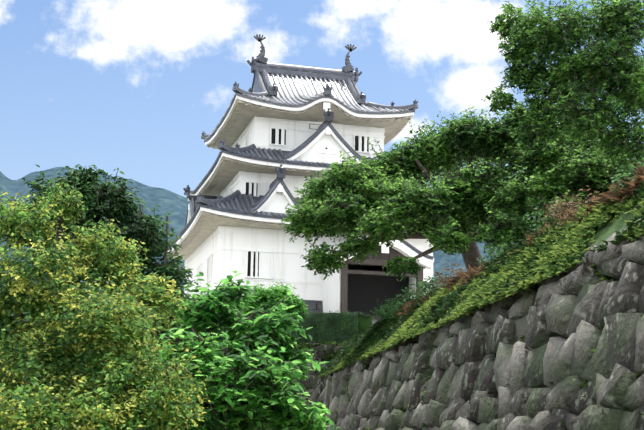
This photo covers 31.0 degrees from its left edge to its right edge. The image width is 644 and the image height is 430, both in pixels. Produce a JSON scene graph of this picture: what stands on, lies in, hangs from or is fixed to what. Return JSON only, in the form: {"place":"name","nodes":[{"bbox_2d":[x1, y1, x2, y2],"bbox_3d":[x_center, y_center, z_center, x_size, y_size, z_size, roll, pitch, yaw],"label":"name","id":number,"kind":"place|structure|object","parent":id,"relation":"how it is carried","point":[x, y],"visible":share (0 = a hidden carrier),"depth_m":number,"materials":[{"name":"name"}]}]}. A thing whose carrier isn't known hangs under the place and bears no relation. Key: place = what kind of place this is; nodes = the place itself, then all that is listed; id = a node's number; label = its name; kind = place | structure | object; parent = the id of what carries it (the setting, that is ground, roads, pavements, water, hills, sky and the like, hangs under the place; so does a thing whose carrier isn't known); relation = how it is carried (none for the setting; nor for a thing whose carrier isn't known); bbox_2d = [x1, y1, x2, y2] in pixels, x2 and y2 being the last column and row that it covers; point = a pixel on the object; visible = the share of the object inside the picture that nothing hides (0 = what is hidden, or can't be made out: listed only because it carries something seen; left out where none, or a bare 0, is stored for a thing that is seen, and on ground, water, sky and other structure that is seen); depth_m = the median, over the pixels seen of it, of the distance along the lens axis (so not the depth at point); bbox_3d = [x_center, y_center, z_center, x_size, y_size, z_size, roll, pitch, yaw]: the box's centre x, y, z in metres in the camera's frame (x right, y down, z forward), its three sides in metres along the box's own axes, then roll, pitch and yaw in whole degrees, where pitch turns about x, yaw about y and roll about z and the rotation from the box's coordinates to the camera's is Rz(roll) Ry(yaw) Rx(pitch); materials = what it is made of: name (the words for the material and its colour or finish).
{"place":"outdoors","nodes":[
{"label":"outdoors","id":0,"kind":"place"},
{"bbox_2d":[0,178,211,429],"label":"yellow tree","id":1,"kind":"object","parent":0,"point":[72,306],"depth_m":14.24,"materials":[{"name":"plant"}]},
{"bbox_2d":[12,164,205,422],"bbox_3d":[-5.799,3.611,31.152,5.391,10.230,2.878,4,-12,-15],"label":"tree","id":2,"kind":"object","parent":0,"point":[84,182],"depth_m":31.46,"materials":[{"name":"green plant"}]},
{"bbox_2d":[79,184,168,279],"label":"trunks","id":3,"kind":"object","parent":2,"relation":"attached to","point":[166,246],"visible":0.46,"depth_m":31.45,"materials":[{"name":"brown plant"}]},
{"bbox_2d":[0,342,343,429],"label":"ground","id":4,"kind":"structure","parent":0,"point":[309,383],"depth_m":48.79,"materials":[{"name":"green plant"}]},
{"bbox_2d":[26,340,347,387],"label":"weeds","id":5,"kind":"object","parent":4,"relation":"on","point":[307,345],"visible":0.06,"depth_m":49.04,"materials":[{"name":"green plant"}]},
{"bbox_2d":[128,270,340,429],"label":"bright tree","id":6,"kind":"object","parent":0,"point":[213,350],"depth_m":17.68,"materials":[{"name":"green plant"}]},
{"bbox_2d":[0,167,512,320],"bbox_3d":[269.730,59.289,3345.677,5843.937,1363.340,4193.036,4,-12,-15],"label":"mountains","id":7,"kind":"structure","parent":0,"point":[173,203],"depth_m":4647.06,"materials":[{"name":"green plant"}]},
{"bbox_2d":[217,296,322,316],"bbox_3d":[-1.323,7.769,69.745,14.357,3.700,14.346,4,-12,-15],"label":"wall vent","id":8,"kind":"object","parent":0,"point":[314,306],"visible":0.02,"depth_m":63.75,"materials":[{"name":"grey metal"}]},
{"bbox_2d":[0,0,643,197],"label":"sky","id":9,"kind":"structure","parent":0,"point":[134,87],"materials":[{"name":"blue"}]},
{"bbox_2d":[322,240,432,319],"bbox_3d":[2.753,3.741,62.861,5.300,4.530,4.300,4,-12,-15],"label":"gatehouse","id":10,"kind":"object","parent":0,"point":[331,292],"depth_m":61.49,"materials":[{"name":"white paint"}]},
{"bbox_2d":[347,264,408,315],"bbox_3d":[2.495,4.088,63.745,4.100,3.400,2.290,4,-12,-15],"label":"gate opening","id":11,"kind":"object","parent":10,"relation":"attached to","point":[365,293],"visible":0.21,"depth_m":62.62,"materials":[{"name":"black"}]},
{"bbox_2d":[337,236,432,259],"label":"porch tiles","id":12,"kind":"object","parent":10,"relation":"attached to","point":[413,248],"visible":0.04,"depth_m":61.53,"materials":[{"name":"grey tile"}]},
{"bbox_2d":[279,95,643,280],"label":"cherry tree","id":13,"kind":"object","parent":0,"point":[462,221],"depth_m":41.79,"materials":[{"name":"green plant"}]},
{"bbox_2d":[344,83,568,231],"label":"cherry tree boughs","id":14,"kind":"object","parent":13,"relation":"attached to","point":[422,168],"visible":0.12,"depth_m":43.87,"materials":[{"name":"brown wood"}]},
{"bbox_2d":[308,229,643,429],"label":"stone wall","id":15,"kind":"structure","parent":0,"point":[582,309],"depth_m":20.11,"materials":[{"name":"grey stone"}]},
{"bbox_2d":[323,246,643,429],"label":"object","id":16,"kind":"object","parent":15,"relation":"attached to","point":[602,278],"depth_m":20.54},
{"bbox_2d":[481,0,643,173],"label":"cherry tree","id":17,"kind":"object","parent":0,"point":[511,34],"depth_m":38.35,"materials":[{"name":"green plant"}]},
{"bbox_2d":[538,201,640,283],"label":"ground bank","id":18,"kind":"structure","parent":0,"point":[607,230],"depth_m":20.08,"materials":[{"name":"green plant"}]},
{"bbox_2d":[315,178,643,378],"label":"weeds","id":19,"kind":"object","parent":18,"relation":"on","point":[479,297],"depth_m":24.58,"materials":[{"name":"green plant"}]},
{"bbox_2d":[395,162,643,316],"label":"dry weeds","id":20,"kind":"object","parent":19,"relation":"on","point":[633,184],"visible":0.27,"depth_m":21.74,"materials":[{"name":"brown plant"}]},
{"bbox_2d":[409,185,597,295],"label":"dry shrub leaves","id":21,"kind":"object","parent":18,"relation":"on","point":[561,212],"visible":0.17,"depth_m":23.53,"materials":[{"name":"brown plant"}]},
{"bbox_2d":[370,158,643,325],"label":"shrub leaves","id":22,"kind":"object","parent":18,"relation":"on","point":[425,286],"visible":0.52,"depth_m":34.12,"materials":[{"name":"green plant"}]},
{"label":"plateau","id":23,"kind":"structure","parent":0,"visible":0},
{"bbox_2d":[13,310,371,349],"bbox_3d":[-11.752,5.947,56.089,30.205,1.538,1.900,-5,-13,25],"label":"hedge","id":24,"kind":"object","parent":23,"relation":"on","point":[363,323],"depth_m":49.86,"materials":[{"name":"green plant"}]},
{"bbox_2d":[236,278,307,315],"bbox_3d":[-2.566,5.395,59.863,3.938,4.333,2.573,4,-12,-15],"label":"shrub","id":25,"kind":"object","parent":23,"relation":"on","point":[269,297],"depth_m":59.68,"materials":[{"name":"green plant"}]},
{"bbox_2d":[184,116,433,300],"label":"castle walls","id":26,"kind":"structure","parent":23,"relation":"on","point":[218,254],"depth_m":64.84,"materials":[{"name":"white paint"}]},
{"bbox_2d":[167,194,304,250],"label":"roof tiles","id":27,"kind":"object","parent":26,"relation":"on","point":[241,204],"visible":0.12,"depth_m":63.52,"materials":[{"name":"grey tile"}]},
{"bbox_2d":[186,102,363,225],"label":"gable walls","id":28,"kind":"structure","parent":26,"relation":"attached to","point":[278,200],"depth_m":66.63,"materials":[{"name":"white paint"}]},
{"bbox_2d":[183,108,368,225],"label":"castle dormer tiles","id":29,"kind":"object","parent":28,"relation":"on","point":[280,170],"visible":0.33,"depth_m":66.51,"materials":[{"name":"grey tile"}]},
{"bbox_2d":[191,147,380,193],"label":"roof tiles","id":30,"kind":"object","parent":26,"relation":"on","point":[268,155],"visible":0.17,"depth_m":65.78,"materials":[{"name":"grey tile"}]},
{"bbox_2d":[160,34,417,245],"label":"castle ridges","id":31,"kind":"object","parent":26,"relation":"on","point":[263,66],"visible":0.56,"depth_m":72.23,"materials":[{"name":"tile"}]},
{"bbox_2d":[163,207,433,260],"bbox_3d":[-1.232,1.853,70.962,15.000,0.740,15.000,4,-12,-15],"label":"roof eave","id":32,"kind":"object","parent":26,"relation":"attached to","point":[204,225],"visible":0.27,"depth_m":63.50,"materials":[{"name":"white paint"}]},
{"bbox_2d":[188,152,425,198],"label":"roof eave","id":33,"kind":"object","parent":26,"relation":"attached to","point":[227,169],"visible":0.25,"depth_m":65.61,"materials":[{"name":"white paint"}]},
{"bbox_2d":[246,124,368,276],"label":"windows","id":34,"kind":"structure","parent":26,"relation":"in","point":[247,188],"depth_m":65.73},
{"bbox_2d":[205,95,413,150],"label":"roof eave","id":35,"kind":"object","parent":26,"relation":"attached to","point":[236,121],"visible":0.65,"depth_m":68.09,"materials":[{"name":"white paint"}]},
{"bbox_2d":[204,72,414,141],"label":"roof tiles","id":36,"kind":"object","parent":26,"relation":"on","point":[295,91],"visible":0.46,"depth_m":70.60,"materials":[{"name":"grey tile"}]}
]}

